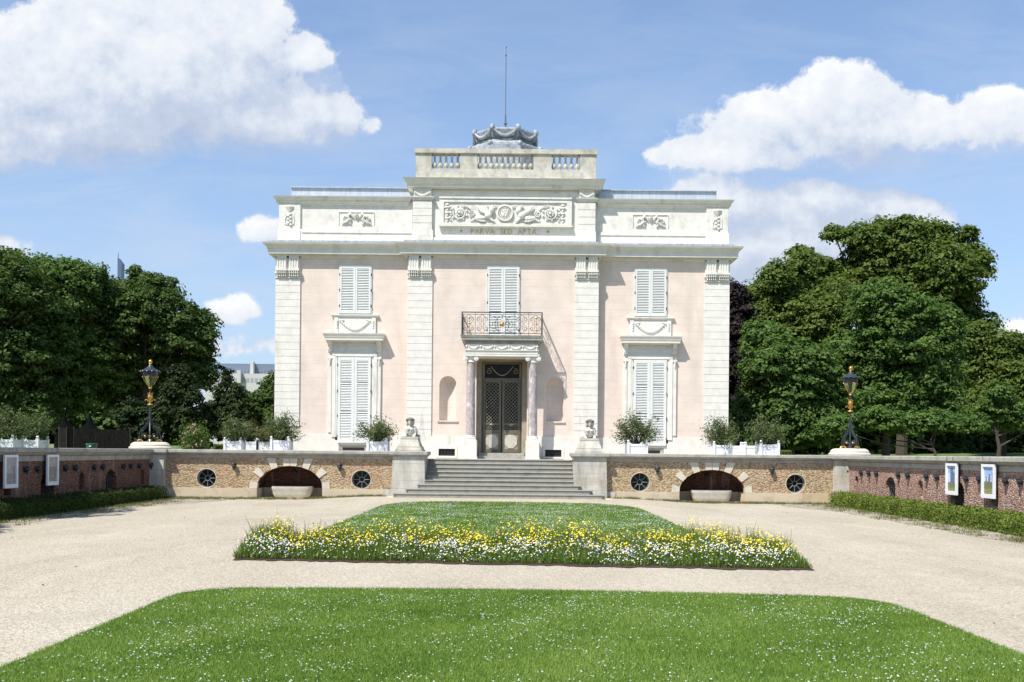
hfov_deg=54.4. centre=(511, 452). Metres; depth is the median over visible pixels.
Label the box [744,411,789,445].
oleander
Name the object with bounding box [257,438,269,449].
planter box
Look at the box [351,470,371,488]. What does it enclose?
round window
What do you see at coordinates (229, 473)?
terrace wall
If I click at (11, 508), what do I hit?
box hedge
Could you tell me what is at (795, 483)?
round window
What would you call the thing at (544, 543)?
daisy centres
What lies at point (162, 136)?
sky
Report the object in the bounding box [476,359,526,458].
doorway
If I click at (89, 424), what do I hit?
garden kiosk
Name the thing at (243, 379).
windows
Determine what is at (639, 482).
round window
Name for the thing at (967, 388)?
wood
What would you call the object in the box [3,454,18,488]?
framed picture
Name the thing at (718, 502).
weeds
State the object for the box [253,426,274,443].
oleander
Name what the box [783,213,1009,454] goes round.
horse chestnut
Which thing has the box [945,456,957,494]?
framed picture
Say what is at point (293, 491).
stone trough
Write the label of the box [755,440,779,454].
planter box
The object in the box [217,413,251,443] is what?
oleander
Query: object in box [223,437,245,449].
planter box
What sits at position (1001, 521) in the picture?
box hedge
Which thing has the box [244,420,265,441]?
oleander
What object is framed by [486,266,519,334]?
window
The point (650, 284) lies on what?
window
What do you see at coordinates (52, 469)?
framed picture
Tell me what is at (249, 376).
office building
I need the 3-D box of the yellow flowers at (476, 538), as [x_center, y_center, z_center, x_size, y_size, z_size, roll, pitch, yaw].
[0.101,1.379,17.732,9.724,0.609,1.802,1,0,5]
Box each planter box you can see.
[0,435,23,446]
[15,436,48,447]
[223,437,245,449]
[246,438,260,449]
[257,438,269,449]
[270,436,292,449]
[366,437,389,450]
[625,440,647,453]
[710,441,731,453]
[731,442,746,454]
[740,442,754,454]
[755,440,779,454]
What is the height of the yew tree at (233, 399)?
5.177 m
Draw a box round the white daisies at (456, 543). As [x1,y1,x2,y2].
[237,531,795,564]
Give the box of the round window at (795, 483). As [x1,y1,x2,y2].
[786,474,805,492]
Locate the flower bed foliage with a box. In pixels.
[232,507,812,568]
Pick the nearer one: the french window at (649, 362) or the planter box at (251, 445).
the planter box at (251, 445)
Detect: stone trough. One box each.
[272,486,313,497]
[690,490,731,501]
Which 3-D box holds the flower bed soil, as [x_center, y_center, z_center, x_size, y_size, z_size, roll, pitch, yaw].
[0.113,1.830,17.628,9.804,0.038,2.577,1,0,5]
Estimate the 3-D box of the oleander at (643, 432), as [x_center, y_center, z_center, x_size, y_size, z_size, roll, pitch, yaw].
[5.084,-1.127,41.033,2.159,1.847,1.457,1,0,12]
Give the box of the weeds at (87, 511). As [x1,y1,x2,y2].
[0,497,201,525]
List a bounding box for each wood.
[1,341,174,460]
[730,387,1023,470]
[735,328,981,443]
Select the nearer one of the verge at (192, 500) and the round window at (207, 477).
the verge at (192, 500)
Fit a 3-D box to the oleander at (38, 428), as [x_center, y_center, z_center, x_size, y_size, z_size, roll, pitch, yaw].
[-18.401,-1.056,38.256,1.929,1.410,1.952,1,0,0]
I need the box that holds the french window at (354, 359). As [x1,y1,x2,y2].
[323,333,385,442]
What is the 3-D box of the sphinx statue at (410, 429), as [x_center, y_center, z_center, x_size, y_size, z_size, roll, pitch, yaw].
[-3.971,-1.000,39.138,0.702,0.784,1.116,1,0,0]
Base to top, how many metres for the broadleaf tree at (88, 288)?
12.948 m
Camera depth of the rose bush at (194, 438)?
41.28 m
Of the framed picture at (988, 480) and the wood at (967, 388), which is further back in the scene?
the wood at (967, 388)
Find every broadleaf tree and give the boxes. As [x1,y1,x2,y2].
[0,245,75,432]
[12,252,141,447]
[81,264,226,440]
[728,315,861,449]
[741,249,858,454]
[810,403,963,455]
[822,276,977,455]
[947,319,1023,455]
[953,382,1023,456]
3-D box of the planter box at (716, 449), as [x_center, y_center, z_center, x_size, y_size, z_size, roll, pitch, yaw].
[8.588,-0.071,41.000,0.764,0.833,0.764,1,0,0]
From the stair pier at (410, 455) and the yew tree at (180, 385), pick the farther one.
the yew tree at (180, 385)
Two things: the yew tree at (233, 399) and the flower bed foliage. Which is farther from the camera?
the yew tree at (233, 399)
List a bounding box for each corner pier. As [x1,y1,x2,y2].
[128,442,170,495]
[828,448,870,495]
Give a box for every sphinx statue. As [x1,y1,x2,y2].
[401,417,420,436]
[580,419,597,438]
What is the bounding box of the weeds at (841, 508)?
[797,502,1023,544]
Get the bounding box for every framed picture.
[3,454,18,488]
[46,454,58,485]
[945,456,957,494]
[981,459,995,498]
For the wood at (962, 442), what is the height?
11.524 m
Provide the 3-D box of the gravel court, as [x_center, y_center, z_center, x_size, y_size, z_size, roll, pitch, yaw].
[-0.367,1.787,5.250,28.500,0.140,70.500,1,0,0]
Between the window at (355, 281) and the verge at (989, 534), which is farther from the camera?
the window at (355, 281)
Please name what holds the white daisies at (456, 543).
on the flower bed soil
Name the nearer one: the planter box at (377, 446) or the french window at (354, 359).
the planter box at (377, 446)
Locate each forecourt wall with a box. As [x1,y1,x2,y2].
[0,447,153,498]
[846,456,1023,516]
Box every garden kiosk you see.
[55,409,72,447]
[82,413,98,428]
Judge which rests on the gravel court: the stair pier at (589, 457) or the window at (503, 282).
the stair pier at (589, 457)
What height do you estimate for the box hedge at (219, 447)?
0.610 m
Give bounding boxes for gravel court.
[0,496,1023,666]
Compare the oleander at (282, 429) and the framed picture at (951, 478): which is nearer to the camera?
the framed picture at (951, 478)
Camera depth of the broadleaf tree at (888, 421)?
49.65 m
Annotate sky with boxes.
[0,0,1023,407]
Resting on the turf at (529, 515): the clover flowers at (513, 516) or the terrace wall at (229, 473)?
the clover flowers at (513, 516)
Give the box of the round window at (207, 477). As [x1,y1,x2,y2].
[196,468,216,487]
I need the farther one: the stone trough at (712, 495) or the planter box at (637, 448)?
the planter box at (637, 448)
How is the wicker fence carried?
on the park ground at (880, 454)
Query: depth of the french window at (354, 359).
44.21 m
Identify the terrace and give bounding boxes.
[199,457,742,492]
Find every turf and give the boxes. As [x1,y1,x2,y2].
[0,588,1023,681]
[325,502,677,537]
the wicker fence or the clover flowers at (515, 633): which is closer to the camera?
the clover flowers at (515, 633)
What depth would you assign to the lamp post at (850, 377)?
39.02 m
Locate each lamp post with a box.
[137,360,161,441]
[840,366,860,448]
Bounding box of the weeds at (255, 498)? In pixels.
[165,493,386,499]
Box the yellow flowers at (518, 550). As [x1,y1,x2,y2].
[254,533,790,561]
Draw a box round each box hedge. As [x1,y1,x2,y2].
[0,484,169,520]
[213,444,222,449]
[780,450,791,454]
[828,490,1023,536]
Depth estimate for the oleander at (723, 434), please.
40.91 m
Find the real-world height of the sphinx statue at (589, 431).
0.784 m
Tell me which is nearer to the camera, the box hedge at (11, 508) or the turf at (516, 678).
the turf at (516, 678)
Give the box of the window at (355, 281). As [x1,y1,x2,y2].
[331,265,378,332]
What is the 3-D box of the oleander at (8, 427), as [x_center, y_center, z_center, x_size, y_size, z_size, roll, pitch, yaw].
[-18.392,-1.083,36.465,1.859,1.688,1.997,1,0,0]
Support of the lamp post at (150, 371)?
on the corner pier at (157, 473)
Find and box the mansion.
[262,46,743,459]
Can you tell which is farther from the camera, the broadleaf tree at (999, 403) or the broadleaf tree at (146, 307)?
the broadleaf tree at (146, 307)
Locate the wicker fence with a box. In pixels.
[58,427,130,448]
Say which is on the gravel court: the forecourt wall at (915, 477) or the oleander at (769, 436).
the forecourt wall at (915, 477)
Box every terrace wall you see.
[165,449,392,498]
[607,453,832,502]
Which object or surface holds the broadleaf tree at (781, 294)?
on the park ground at (880, 454)
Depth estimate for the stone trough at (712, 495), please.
38.72 m
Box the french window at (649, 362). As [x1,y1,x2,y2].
[620,336,681,445]
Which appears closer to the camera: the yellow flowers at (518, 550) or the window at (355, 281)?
the yellow flowers at (518, 550)
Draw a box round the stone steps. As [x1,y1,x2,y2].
[385,459,611,499]
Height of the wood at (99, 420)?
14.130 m
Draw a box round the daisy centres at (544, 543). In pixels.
[260,534,769,561]
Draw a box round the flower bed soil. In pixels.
[233,554,813,569]
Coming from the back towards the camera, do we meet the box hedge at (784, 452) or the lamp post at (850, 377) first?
the box hedge at (784, 452)
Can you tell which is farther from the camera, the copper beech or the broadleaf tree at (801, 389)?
the copper beech
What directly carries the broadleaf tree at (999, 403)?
on the park ground at (880, 454)
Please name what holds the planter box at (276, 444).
on the terrace
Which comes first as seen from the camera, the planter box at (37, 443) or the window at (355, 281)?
the planter box at (37, 443)
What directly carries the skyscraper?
on the park ground at (880, 454)
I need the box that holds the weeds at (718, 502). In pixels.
[613,496,830,504]
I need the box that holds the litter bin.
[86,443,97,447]
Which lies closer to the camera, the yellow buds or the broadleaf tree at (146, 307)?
the yellow buds
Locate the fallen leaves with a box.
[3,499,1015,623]
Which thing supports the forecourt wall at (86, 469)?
on the gravel court
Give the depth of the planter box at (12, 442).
36.13 m
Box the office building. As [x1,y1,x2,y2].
[205,362,274,444]
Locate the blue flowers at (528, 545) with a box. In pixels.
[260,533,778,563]
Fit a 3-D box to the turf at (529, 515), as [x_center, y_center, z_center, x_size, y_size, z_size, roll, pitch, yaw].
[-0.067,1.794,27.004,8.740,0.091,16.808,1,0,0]
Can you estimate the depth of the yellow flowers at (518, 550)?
16.93 m
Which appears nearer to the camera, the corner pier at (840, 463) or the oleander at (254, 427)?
the corner pier at (840, 463)
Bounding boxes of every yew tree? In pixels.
[105,363,221,449]
[198,368,254,441]
[246,370,274,441]
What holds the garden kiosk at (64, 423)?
on the park ground at (880, 454)
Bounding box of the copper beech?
[728,277,769,445]
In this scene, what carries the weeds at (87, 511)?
on the verge at (192, 500)
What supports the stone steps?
on the gravel court
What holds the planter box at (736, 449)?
on the terrace
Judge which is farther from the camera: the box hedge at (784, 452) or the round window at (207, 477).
the box hedge at (784, 452)
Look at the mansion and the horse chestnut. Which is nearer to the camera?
the mansion
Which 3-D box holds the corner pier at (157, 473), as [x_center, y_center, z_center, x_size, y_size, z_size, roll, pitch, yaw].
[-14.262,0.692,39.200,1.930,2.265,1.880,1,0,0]
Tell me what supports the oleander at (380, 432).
in the planter box at (377, 446)
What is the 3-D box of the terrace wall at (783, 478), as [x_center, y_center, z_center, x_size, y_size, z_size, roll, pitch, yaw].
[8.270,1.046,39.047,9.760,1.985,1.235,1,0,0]
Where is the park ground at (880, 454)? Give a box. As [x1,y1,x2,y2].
[49,444,1023,456]
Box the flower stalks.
[262,519,793,549]
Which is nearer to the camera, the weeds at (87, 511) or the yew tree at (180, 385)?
the weeds at (87, 511)
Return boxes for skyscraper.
[117,253,124,280]
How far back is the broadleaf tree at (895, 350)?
58.64 m
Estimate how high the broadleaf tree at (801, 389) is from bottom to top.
8.743 m
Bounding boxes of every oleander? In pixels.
[0,402,34,439]
[8,407,55,443]
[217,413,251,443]
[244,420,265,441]
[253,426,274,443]
[261,407,307,441]
[348,412,398,445]
[609,409,660,446]
[698,410,750,449]
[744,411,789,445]
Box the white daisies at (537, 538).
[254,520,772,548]
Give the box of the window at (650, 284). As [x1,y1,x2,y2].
[627,268,673,335]
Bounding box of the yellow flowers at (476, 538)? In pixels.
[244,510,800,554]
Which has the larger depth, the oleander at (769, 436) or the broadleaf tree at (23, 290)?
the broadleaf tree at (23, 290)
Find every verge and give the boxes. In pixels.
[0,498,226,525]
[782,504,1023,543]
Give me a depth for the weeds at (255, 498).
38.12 m
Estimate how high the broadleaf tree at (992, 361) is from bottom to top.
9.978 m
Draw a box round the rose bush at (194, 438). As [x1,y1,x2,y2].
[170,420,218,448]
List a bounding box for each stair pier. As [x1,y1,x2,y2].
[383,437,430,495]
[569,439,614,497]
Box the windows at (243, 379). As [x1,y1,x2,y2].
[217,378,264,381]
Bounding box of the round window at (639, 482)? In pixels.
[630,472,649,491]
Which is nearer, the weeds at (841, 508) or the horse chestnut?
the weeds at (841, 508)
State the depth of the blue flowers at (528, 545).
17.01 m
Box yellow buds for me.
[263,517,794,547]
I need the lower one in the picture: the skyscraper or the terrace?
the terrace
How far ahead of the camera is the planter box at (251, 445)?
42.88 m
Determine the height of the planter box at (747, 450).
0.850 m
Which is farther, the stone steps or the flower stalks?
the stone steps
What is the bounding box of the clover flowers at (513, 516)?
[319,500,682,539]
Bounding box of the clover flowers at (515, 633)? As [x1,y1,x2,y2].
[2,586,1020,681]

